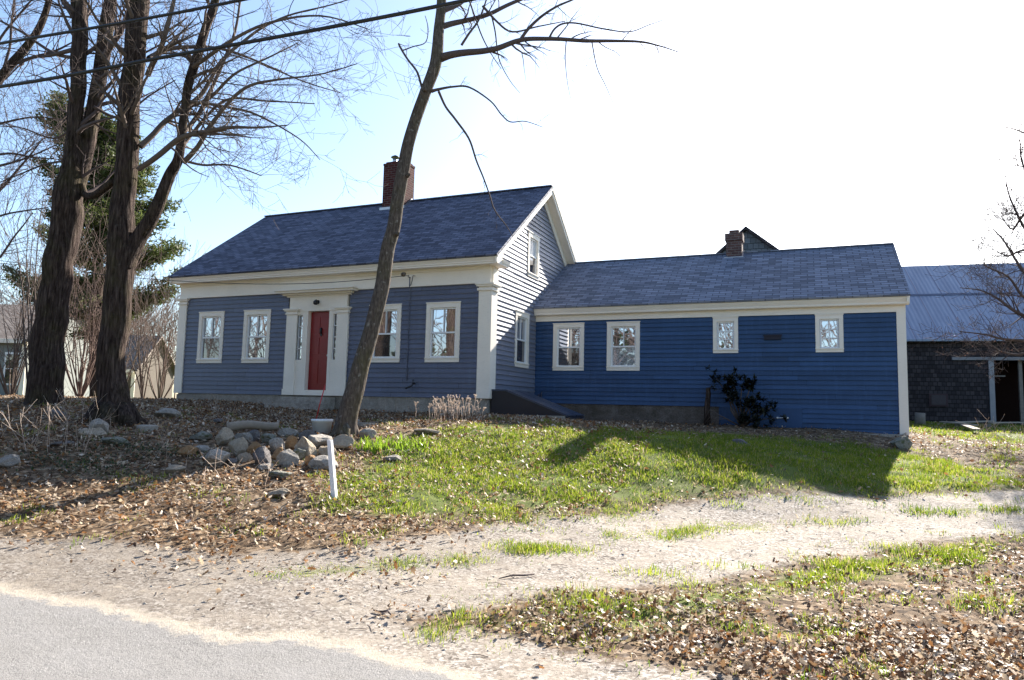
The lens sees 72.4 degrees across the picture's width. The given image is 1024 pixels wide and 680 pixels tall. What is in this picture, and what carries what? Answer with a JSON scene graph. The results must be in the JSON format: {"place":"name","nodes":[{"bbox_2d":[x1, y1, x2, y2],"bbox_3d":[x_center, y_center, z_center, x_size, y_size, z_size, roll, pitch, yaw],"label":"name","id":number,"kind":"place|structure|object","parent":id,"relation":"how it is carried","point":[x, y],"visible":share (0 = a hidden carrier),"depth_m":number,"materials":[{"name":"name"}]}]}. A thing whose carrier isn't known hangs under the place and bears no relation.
{"place":"outdoors","nodes":[
{"label":"outdoors","id":0,"kind":"place"},
{"bbox_2d":[0,0,246,44],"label":"overhead cable","id":1,"kind":"object","parent":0,"point":[124,22],"visible":1,"depth_m":10.45,"materials":[{"name":"rubber"}]},
{"bbox_2d":[0,0,475,87],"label":"overhead cable","id":2,"kind":"object","parent":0,"point":[370,19],"visible":1,"depth_m":9.88,"materials":[{"name":"rubber"}]},
{"bbox_2d":[0,589,487,679],"bbox_3d":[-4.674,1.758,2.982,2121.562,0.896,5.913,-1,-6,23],"label":"road","id":3,"kind":"structure","parent":0,"point":[44,639],"depth_m":4.41,"materials":[{"name":"asphalt"}]},
{"bbox_2d":[0,490,1023,679],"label":"driveway","id":4,"kind":"structure","parent":0,"point":[233,612],"depth_m":6.34,"materials":[{"name":"gravel"}]},
{"bbox_2d":[373,609,390,615],"bbox_3d":[-0.957,2.012,5.174,0.107,0.026,0.156,4,-6,-26],"label":"stick","id":5,"kind":"object","parent":4,"relation":"on","point":[385,611],"visible":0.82,"depth_m":5.18,"materials":[{"name":"wood"}]},
{"bbox_2d":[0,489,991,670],"bbox_3d":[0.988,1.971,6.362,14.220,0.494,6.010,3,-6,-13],"label":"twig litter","id":6,"kind":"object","parent":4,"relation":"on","point":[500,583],"visible":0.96,"depth_m":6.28,"materials":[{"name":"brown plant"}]},
{"bbox_2d":[1,488,1008,669],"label":"pebbles","id":7,"kind":"object","parent":4,"relation":"on","point":[528,653],"visible":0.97,"depth_m":6.49,"materials":[{"name":"stone"}]},
{"bbox_2d":[498,573,534,578],"bbox_3d":[0.045,2.087,6.198,0.370,0.025,0.063,6,-7,-39],"label":"stick","id":8,"kind":"object","parent":4,"relation":"on","point":[511,575],"visible":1,"depth_m":6.21,"materials":[{"name":"wood"}]},
{"bbox_2d":[0,396,1023,679],"bbox_3d":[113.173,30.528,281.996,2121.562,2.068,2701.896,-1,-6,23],"label":"ground","id":9,"kind":"structure","parent":0,"point":[684,488],"depth_m":8.32,"materials":[{"name":"soil"}]},
{"bbox_2d":[0,454,20,466],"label":"fieldstone","id":10,"kind":"object","parent":9,"relation":"on","point":[10,460],"visible":0.76,"depth_m":9.40,"materials":[{"name":"stone"}]},
{"bbox_2d":[0,304,90,396],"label":"neighbour house","id":11,"kind":"structure","parent":9,"relation":"on","point":[21,389],"depth_m":35.47,"materials":[{"name":"brown"}]},
{"bbox_2d":[2,352,21,384],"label":"window","id":12,"kind":"structure","parent":11,"relation":"in","point":[6,373],"depth_m":33.91,"materials":[{"name":"white paint"}]},
{"bbox_2d":[0,200,105,395],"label":"bare shrub","id":13,"kind":"object","parent":9,"relation":"on","point":[12,390],"visible":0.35,"depth_m":26.06,"materials":[{"name":"brown plant"}]},
{"bbox_2d":[45,409,67,418],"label":"fieldstone","id":14,"kind":"object","parent":9,"relation":"on","point":[59,413],"visible":0.65,"depth_m":12.20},
{"bbox_2d":[0,0,114,277],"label":"bare tree","id":15,"kind":"object","parent":9,"relation":"on","point":[17,58],"visible":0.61,"depth_m":15.45,"materials":[{"name":"brown plant"}]},
{"bbox_2d":[0,391,117,453],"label":"dry weeds","id":16,"kind":"object","parent":9,"relation":"on","point":[54,429],"visible":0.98,"depth_m":10.28,"materials":[{"name":"plant"}]},
{"bbox_2d":[50,440,74,445],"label":"fieldstone","id":17,"kind":"object","parent":9,"relation":"on","point":[60,442],"visible":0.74,"depth_m":10.38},
{"bbox_2d":[0,59,142,380],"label":"bare sapling","id":18,"kind":"object","parent":9,"relation":"on","point":[29,299],"visible":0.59,"depth_m":16.80,"materials":[{"name":"brown plant"}]},
{"bbox_2d":[0,173,167,396],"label":"bare shrub","id":19,"kind":"object","parent":9,"relation":"on","point":[81,390],"visible":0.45,"depth_m":23.75,"materials":[{"name":"brown plant"}]},
{"bbox_2d":[49,381,120,427],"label":"dry weeds","id":20,"kind":"object","parent":9,"relation":"on","point":[74,403],"visible":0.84,"depth_m":11.73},
{"bbox_2d":[0,247,177,397],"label":"distant wood","id":21,"kind":"object","parent":9,"relation":"on","point":[133,324],"visible":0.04,"depth_m":71.70,"materials":[{"name":"brown plant"}]},
{"bbox_2d":[78,427,106,437],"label":"fieldstone","id":22,"kind":"object","parent":9,"relation":"on","point":[94,431],"visible":0.87,"depth_m":10.97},
{"bbox_2d":[0,84,190,396],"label":"pine tree","id":23,"kind":"object","parent":9,"relation":"on","point":[143,183],"visible":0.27,"depth_m":29.91,"materials":[{"name":"green plant"}]},
{"bbox_2d":[89,418,108,433],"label":"fieldstone","id":24,"kind":"object","parent":9,"relation":"on","point":[104,426],"visible":0.68,"depth_m":11.27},
{"bbox_2d":[1,424,197,493],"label":"ground cover","id":25,"kind":"object","parent":9,"relation":"on","point":[106,467],"visible":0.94,"depth_m":9.83,"materials":[{"name":"plant"}]},
{"bbox_2d":[18,254,203,389],"bbox_3d":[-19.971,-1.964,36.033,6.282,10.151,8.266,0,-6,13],"label":"bare shrub","id":26,"kind":"object","parent":9,"relation":"on","point":[134,361],"visible":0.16,"depth_m":36.06,"materials":[{"name":"brown plant"}]},
{"bbox_2d":[45,200,182,397],"bbox_3d":[-13.546,-1.391,26.403,5.230,7.474,6.334,1,-5,2],"label":"bare shrub","id":27,"kind":"object","parent":9,"relation":"on","point":[142,381],"visible":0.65,"depth_m":26.87,"materials":[{"name":"brown plant"}]},
{"bbox_2d":[100,437,129,444],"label":"fieldstone","id":28,"kind":"object","parent":9,"relation":"on","point":[112,439],"visible":0.81,"depth_m":10.75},
{"bbox_2d":[0,0,265,404],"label":"maple tree","id":29,"kind":"object","parent":9,"relation":"on","point":[47,360],"visible":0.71,"depth_m":14.22,"materials":[{"name":"brown plant"}]},
{"bbox_2d":[82,229,208,397],"bbox_3d":[-14.764,-0.943,30.362,5.968,7.299,7.221,-1,-6,23],"label":"bare shrub","id":30,"kind":"object","parent":9,"relation":"on","point":[162,377],"visible":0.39,"depth_m":29.83,"materials":[{"name":"brown plant"}]},
{"bbox_2d":[136,425,158,431],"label":"fieldstone","id":31,"kind":"object","parent":9,"relation":"on","point":[151,427],"visible":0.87,"depth_m":11.81,"materials":[{"name":"stone"}]},
{"bbox_2d":[125,335,174,398],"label":"neighbour house","id":32,"kind":"structure","parent":9,"relation":"on","point":[134,390],"depth_m":46.00,"materials":[{"name":"brown"}]},
{"bbox_2d":[154,408,180,418],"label":"fieldstone","id":33,"kind":"object","parent":9,"relation":"on","point":[171,412],"visible":0.77,"depth_m":13.47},
{"bbox_2d":[165,465,185,472],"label":"fieldstone","id":34,"kind":"object","parent":9,"relation":"on","point":[173,468],"visible":0.87,"depth_m":9.61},
{"bbox_2d":[177,445,198,455],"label":"fieldstone","id":35,"kind":"object","parent":9,"relation":"on","point":[184,450],"visible":0.83,"depth_m":10.48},
{"bbox_2d":[189,431,211,440],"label":"fieldstone","id":36,"kind":"object","parent":9,"relation":"on","point":[201,435],"visible":0.84,"depth_m":11.39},
{"bbox_2d":[195,445,209,452],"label":"fieldstone","id":37,"kind":"object","parent":9,"relation":"on","point":[204,448],"visible":0.63,"depth_m":10.73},
{"bbox_2d":[146,430,278,485],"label":"dry weeds","id":38,"kind":"object","parent":9,"relation":"on","point":[216,462],"visible":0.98,"depth_m":9.68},
{"bbox_2d":[204,448,229,465],"bbox_3d":[-4.277,1.714,10.139,0.354,0.292,0.399,4,-5,-18],"label":"fieldstone","id":39,"kind":"object","parent":9,"relation":"on","point":[210,458],"visible":0.85,"depth_m":10.02,"materials":[{"name":"stone"}]},
{"bbox_2d":[212,419,226,423],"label":"fieldstone","id":40,"kind":"object","parent":9,"relation":"on","point":[218,420],"visible":0.56,"depth_m":13.30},
{"bbox_2d":[208,393,236,412],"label":"dry weeds","id":41,"kind":"object","parent":9,"relation":"on","point":[217,404],"visible":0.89,"depth_m":15.57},
{"bbox_2d":[215,427,233,444],"bbox_3d":[-4.661,1.561,11.340,0.256,0.286,0.284,3,-1,-1],"label":"fieldstone","id":42,"kind":"object","parent":9,"relation":"on","point":[224,435],"visible":0.95,"depth_m":11.28,"materials":[{"name":"stone"}]},
{"bbox_2d":[228,458,236,463],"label":"fieldstone","id":43,"kind":"object","parent":9,"relation":"on","point":[233,460],"visible":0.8,"depth_m":10.17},
{"bbox_2d":[228,437,247,455],"bbox_3d":[-4.209,1.651,10.737,0.289,0.330,0.139,1,-5,5],"label":"fieldstone","id":44,"kind":"object","parent":9,"relation":"on","point":[238,445],"visible":0.84,"depth_m":10.71,"materials":[{"name":"stone"}]},
{"bbox_2d":[235,432,252,441],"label":"fieldstone","id":45,"kind":"object","parent":9,"relation":"on","point":[247,436],"visible":0.63,"depth_m":11.52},
{"bbox_2d":[237,452,252,461],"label":"fieldstone","id":46,"kind":"object","parent":9,"relation":"on","point":[245,457],"visible":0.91,"depth_m":10.36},
{"bbox_2d":[226,420,278,430],"bbox_3d":[-4.642,1.545,12.532,0.880,0.210,0.164,4,-6,-22],"label":"fallen log","id":47,"kind":"object","parent":9,"relation":"on","point":[250,424],"visible":0.94,"depth_m":12.48,"materials":[{"name":"grey wood"}]},
{"bbox_2d":[246,442,261,453],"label":"fieldstone","id":48,"kind":"object","parent":9,"relation":"on","point":[254,446],"visible":0.55,"depth_m":10.72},
{"bbox_2d":[57,0,451,426],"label":"maple tree","id":49,"kind":"object","parent":9,"relation":"on","point":[127,238],"visible":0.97,"depth_m":12.69,"materials":[{"name":"brown plant"}]},
{"bbox_2d":[249,429,259,440],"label":"fieldstone","id":50,"kind":"object","parent":9,"relation":"on","point":[255,433],"visible":0.62,"depth_m":11.59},
{"bbox_2d":[253,446,270,464],"bbox_3d":[-3.669,1.732,10.289,0.233,0.338,0.263,5,-7,-35],"label":"fieldstone","id":51,"kind":"object","parent":9,"relation":"on","point":[262,452],"visible":0.73,"depth_m":10.23,"materials":[{"name":"stone"}]},
{"bbox_2d":[258,463,272,470],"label":"fieldstone","id":52,"kind":"object","parent":9,"relation":"on","point":[263,467],"visible":0.69,"depth_m":9.88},
{"bbox_2d":[260,433,275,443],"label":"fieldstone","id":53,"kind":"object","parent":9,"relation":"on","point":[266,437],"visible":0.62,"depth_m":11.39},
{"bbox_2d":[269,438,284,452],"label":"fieldstone","id":54,"kind":"object","parent":9,"relation":"on","point":[275,444],"visible":0.68,"depth_m":10.86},
{"bbox_2d":[271,447,282,459],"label":"fieldstone","id":55,"kind":"object","parent":9,"relation":"on","point":[277,451],"visible":0.51,"depth_m":10.54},
{"bbox_2d":[267,488,290,497],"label":"fieldstone","id":56,"kind":"object","parent":9,"relation":"on","point":[279,492],"visible":0.91,"depth_m":8.76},
{"bbox_2d":[268,470,291,479],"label":"fieldstone","id":57,"kind":"object","parent":9,"relation":"on","point":[279,474],"visible":0.91,"depth_m":9.50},
{"bbox_2d":[276,449,298,466],"bbox_3d":[-3.256,1.736,10.235,0.324,0.283,0.215,0,-6,15],"label":"fieldstone","id":58,"kind":"object","parent":9,"relation":"on","point":[287,458],"visible":0.88,"depth_m":10.17,"materials":[{"name":"stone"}]},
{"bbox_2d":[277,427,298,436],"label":"fieldstone","id":59,"kind":"object","parent":9,"relation":"on","point":[287,431],"visible":0.8,"depth_m":12.15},
{"bbox_2d":[285,436,297,449],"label":"fieldstone","id":60,"kind":"object","parent":9,"relation":"on","point":[292,441],"visible":0.65,"depth_m":11.16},
{"bbox_2d":[266,403,320,420],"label":"dry weeds","id":61,"kind":"object","parent":9,"relation":"on","point":[293,414],"visible":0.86,"depth_m":15.39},
{"bbox_2d":[264,396,334,410],"bbox_3d":[-5.424,1.671,18.099,1.700,0.400,0.870,-1,-6,23],"label":"stone step","id":62,"kind":"object","parent":9,"relation":"on","point":[304,403],"visible":0.55,"depth_m":17.91,"materials":[{"name":"stone"}]},
{"bbox_2d":[293,448,305,459],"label":"fieldstone","id":63,"kind":"object","parent":9,"relation":"on","point":[300,452],"visible":0.58,"depth_m":10.62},
{"bbox_2d":[294,436,316,456],"bbox_3d":[-3.179,1.688,10.842,0.332,0.387,0.246,5,-7,-34],"label":"fieldstone","id":64,"kind":"object","parent":9,"relation":"on","point":[307,445],"visible":0.69,"depth_m":10.81,"materials":[{"name":"stone"}]},
{"bbox_2d":[298,430,315,439],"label":"fieldstone","id":65,"kind":"object","parent":9,"relation":"on","point":[306,433],"visible":0.52,"depth_m":11.68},
{"bbox_2d":[304,455,314,463],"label":"fieldstone","id":66,"kind":"object","parent":9,"relation":"on","point":[308,458],"visible":0.45,"depth_m":10.30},
{"bbox_2d":[308,434,332,446],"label":"fieldstone","id":67,"kind":"object","parent":9,"relation":"on","point":[316,440],"visible":0.73,"depth_m":11.38,"materials":[{"name":"stone"}]},
{"bbox_2d":[316,385,325,418],"bbox_3d":[-4.197,1.434,15.297,0.215,0.922,0.022,5,-6,-31],"label":"driveway marker","id":68,"kind":"object","parent":9,"relation":"on","point":[320,401],"visible":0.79,"depth_m":15.30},
{"bbox_2d":[311,419,332,433],"bbox_3d":[-3.428,1.556,12.625,0.385,0.255,0.385,-1,-6,23],"label":"bucket","id":69,"kind":"object","parent":9,"relation":"on","point":[320,426],"visible":0.86,"depth_m":12.48,"materials":[{"name":"white plastic"}]},
{"bbox_2d":[307,455,337,470],"bbox_3d":[-2.731,1.810,10.223,0.427,0.252,0.306,-1,-6,23],"label":"fieldstone","id":70,"kind":"object","parent":9,"relation":"on","point":[320,462],"visible":0.71,"depth_m":10.11,"materials":[{"name":"stone"}]},
{"bbox_2d":[317,446,336,455],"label":"fieldstone","id":71,"kind":"object","parent":9,"relation":"on","point":[322,450],"visible":0.48,"depth_m":10.86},
{"bbox_2d":[327,440,337,498],"bbox_3d":[-2.244,1.693,8.759,0.222,0.870,0.076,-2,-6,28],"label":"post","id":72,"kind":"object","parent":9,"relation":"on","point":[332,476],"visible":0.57,"depth_m":8.76,"materials":[{"name":"white paint"}]},
{"bbox_2d":[333,434,354,448],"bbox_3d":[-2.763,1.665,11.399,0.400,0.253,0.243,0,-3,-7],"label":"fieldstone","id":73,"kind":"object","parent":9,"relation":"on","point":[342,441],"visible":0.84,"depth_m":11.36,"materials":[{"name":"stone"}]},
{"bbox_2d":[357,422,377,426],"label":"stone slab","id":74,"kind":"structure","parent":9,"relation":"on","point":[360,423],"depth_m":13.32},
{"bbox_2d":[359,428,376,438],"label":"fieldstone","id":75,"kind":"object","parent":9,"relation":"on","point":[370,433],"visible":0.85,"depth_m":12.14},
{"bbox_2d":[355,438,387,453],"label":"green shoots","id":76,"kind":"object","parent":9,"relation":"on","point":[367,446],"visible":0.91,"depth_m":11.28,"materials":[{"name":"plant"}]},
{"bbox_2d":[383,455,401,460],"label":"fieldstone","id":77,"kind":"object","parent":9,"relation":"on","point":[395,457],"visible":0.81,"depth_m":10.76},
{"bbox_2d":[360,432,439,456],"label":"green shoots","id":78,"kind":"object","parent":9,"relation":"on","point":[399,446],"visible":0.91,"depth_m":11.49,"materials":[{"name":"plant"}]},
{"bbox_2d":[414,428,440,434],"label":"fieldstone","id":79,"kind":"object","parent":9,"relation":"on","point":[424,430],"visible":0.8,"depth_m":12.40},
{"bbox_2d":[414,394,485,420],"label":"dried flowers","id":80,"kind":"object","parent":9,"relation":"on","point":[449,405],"visible":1,"depth_m":14.08,"materials":[{"name":"plant"}]},
{"bbox_2d":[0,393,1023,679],"bbox_3d":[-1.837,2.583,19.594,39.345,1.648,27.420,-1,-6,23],"label":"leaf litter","id":81,"kind":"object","parent":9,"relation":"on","point":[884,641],"visible":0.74,"depth_m":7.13,"materials":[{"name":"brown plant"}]},
{"bbox_2d":[0,400,1023,679],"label":"grass","id":82,"kind":"structure","parent":9,"relation":"on","point":[852,474],"depth_m":10.04,"materials":[{"name":"plant"}]},
{"bbox_2d":[329,0,715,436],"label":"leaning tree","id":83,"kind":"object","parent":9,"relation":"on","point":[347,413],"visible":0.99,"depth_m":12.78,"materials":[{"name":"grey plant"}]},
{"bbox_2d":[168,155,910,434],"bbox_3d":[0.598,-1.550,20.913,19.440,8.720,8.985,-1,-6,23],"label":"farmhouse","id":84,"kind":"object","parent":9,"relation":"on","point":[532,316],"visible":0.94,"depth_m":18.31,"materials":[{"name":"blue paint"}]},
{"bbox_2d":[0,260,408,283],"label":"service cable","id":85,"kind":"object","parent":84,"relation":"attached to","point":[226,283],"visible":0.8,"depth_m":18.02,"materials":[{"name":"rubber"}]},
{"bbox_2d":[196,311,224,362],"bbox_3d":[-8.681,-0.075,20.244,0.976,1.495,0.155,-1,-6,23],"label":"window","id":86,"kind":"structure","parent":84,"relation":"in","point":[211,324],"depth_m":20.26,"materials":[{"name":"beige paint"}]},
{"bbox_2d":[241,309,271,362],"bbox_3d":[-7.123,-0.102,19.589,0.974,1.495,0.155,-1,-6,23],"label":"window","id":87,"kind":"structure","parent":84,"relation":"in","point":[256,327],"depth_m":19.61,"materials":[{"name":"beige paint"}]},
{"bbox_2d":[308,312,328,389],"bbox_3d":[-5.157,0.291,18.791,0.700,2.110,0.119,-1,-6,23],"label":"front door","id":88,"kind":"structure","parent":84,"relation":"in","point":[318,352],"depth_m":18.81,"materials":[{"name":"red paint"}]},
{"bbox_2d":[369,303,401,361],"bbox_3d":[-3.243,-0.168,17.957,0.974,1.495,0.155,-1,-6,23],"label":"window","id":89,"kind":"structure","parent":84,"relation":"in","point":[387,348],"depth_m":17.91,"materials":[{"name":"beige paint"}]},
{"bbox_2d":[424,301,460,361],"bbox_3d":[-1.693,-0.195,17.305,0.971,1.495,0.155,-1,-6,23],"label":"window","id":90,"kind":"structure","parent":84,"relation":"in","point":[442,337],"depth_m":17.31,"materials":[{"name":"beige paint"}]},
{"bbox_2d":[514,309,529,368],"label":"window","id":91,"kind":"structure","parent":84,"relation":"in","point":[521,358],"depth_m":18.73,"materials":[{"name":"beige paint"}]},
{"bbox_2d":[527,230,539,280],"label":"window","id":92,"kind":"structure","parent":84,"relation":"in","point":[534,240],"depth_m":19.59,"materials":[{"name":"beige paint"}]},
{"bbox_2d":[552,322,584,370],"bbox_3d":[1.561,0.187,19.195,0.909,1.308,0.155,-1,-6,23],"label":"window","id":93,"kind":"structure","parent":84,"relation":"in","point":[568,338],"depth_m":19.20,"materials":[{"name":"beige paint"}]},
{"bbox_2d":[606,321,639,370],"bbox_3d":[2.966,0.163,18.604,0.910,1.308,0.155,-1,-6,23],"label":"window","id":94,"kind":"structure","parent":84,"relation":"in","point":[623,337],"depth_m":18.60,"materials":[{"name":"glass"}]},
{"bbox_2d":[712,316,738,352],"bbox_3d":[5.377,-0.125,17.616,0.629,0.916,0.155,-1,-6,23],"label":"window","id":95,"kind":"structure","parent":84,"relation":"in","point":[725,329],"depth_m":17.62,"materials":[{"name":"beige paint"}]},
{"bbox_2d":[815,313,843,351],"bbox_3d":[7.565,-0.162,16.695,0.630,0.916,0.155,-1,-6,23],"label":"window","id":96,"kind":"structure","parent":84,"relation":"in","point":[828,333],"depth_m":16.70,"materials":[{"name":"beige paint"}]},
{"bbox_2d":[704,387,711,424],"bbox_3d":[4.804,1.689,17.181,0.190,1.157,0.166,2,-5,-4],"label":"post","id":97,"kind":"object","parent":9,"relation":"on","point":[707,401],"visible":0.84,"depth_m":17.14,"materials":[{"name":"brown wood"}]},
{"bbox_2d":[732,439,748,443],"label":"fieldstone","id":98,"kind":"object","parent":9,"relation":"on","point":[738,440],"visible":0.62,"depth_m":12.81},
{"bbox_2d":[701,364,789,428],"bbox_3d":[5.509,1.425,16.682,2.023,1.749,0.971,-3,-7,37],"label":"evergreen bush","id":99,"kind":"object","parent":9,"relation":"on","point":[743,418],"visible":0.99,"depth_m":16.63,"materials":[{"name":"green plant"}]},
{"bbox_2d":[717,226,778,252],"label":"shed","id":100,"kind":"structure","parent":9,"relation":"on","point":[753,241],"depth_m":26.37,"materials":[{"name":"wood"}]},
{"bbox_2d":[868,434,907,436],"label":"concrete slab","id":101,"kind":"structure","parent":9,"relation":"on","point":[893,435],"depth_m":15.50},
{"bbox_2d":[890,436,911,449],"bbox_3d":[7.690,2.069,13.890,0.380,0.361,0.347,-4,1,-17],"label":"boulder","id":102,"kind":"object","parent":9,"relation":"on","point":[903,442],"visible":0.81,"depth_m":13.75,"materials":[{"name":"stone"}]},
{"bbox_2d":[915,412,925,424],"bbox_3d":[13.686,2.697,23.480,0.336,0.527,0.321,-1,-6,23],"label":"wooden stump","id":103,"kind":"object","parent":9,"relation":"on","point":[920,417],"visible":0.75,"depth_m":23.36,"materials":[{"name":"grey wood"}]},
{"bbox_2d":[939,421,977,425],"bbox_3d":[14.323,2.675,22.489,0.160,0.109,1.615,2,-5,-3],"label":"plank","id":104,"kind":"object","parent":9,"relation":"on","point":[958,423],"visible":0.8,"depth_m":22.48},
{"bbox_2d":[958,420,994,422],"bbox_3d":[16.071,2.854,24.439,4.707,0.109,0.200,6,-7,-42],"label":"plank","id":105,"kind":"object","parent":104,"relation":"on","point":[975,421],"visible":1,"depth_m":24.13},
{"bbox_2d":[901,263,1023,424],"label":"barn","id":106,"kind":"structure","parent":9,"relation":"on","point":[955,388],"depth_m":27.99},
{"bbox_2d":[994,360,1023,423],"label":"doorway interior","id":107,"kind":"structure","parent":106,"relation":"in","point":[1006,389],"depth_m":28.40,"materials":[{"name":"black"}]},
{"bbox_2d":[907,73,1023,382],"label":"bare tree","id":108,"kind":"object","parent":9,"relation":"on","point":[1005,210],"visible":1,"depth_m":17.26,"materials":[{"name":"brown plant"}]},
{"bbox_2d":[960,424,979,429],"bbox_3d":[13.556,2.578,20.710,0.210,0.140,1.704,-1,-6,23],"label":"plank","id":109,"kind":"object","parent":9,"relation":"on","point":[969,427],"visible":0.87,"depth_m":20.65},
{"bbox_2d":[961,409,1023,454],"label":"dry weeds","id":110,"kind":"object","parent":9,"relation":"on","point":[1019,436],"visible":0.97,"depth_m":14.08,"materials":[{"name":"plant"}]},
{"bbox_2d":[988,422,1023,422],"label":"plank","id":111,"kind":"object","parent":9,"relation":"on","point":[1006,422],"visible":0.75,"depth_m":23.87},
{"bbox_2d":[0,0,1023,397],"label":"sky","id":112,"kind":"structure","parent":0,"point":[818,123],"materials":[{"name":"white"}]}
]}

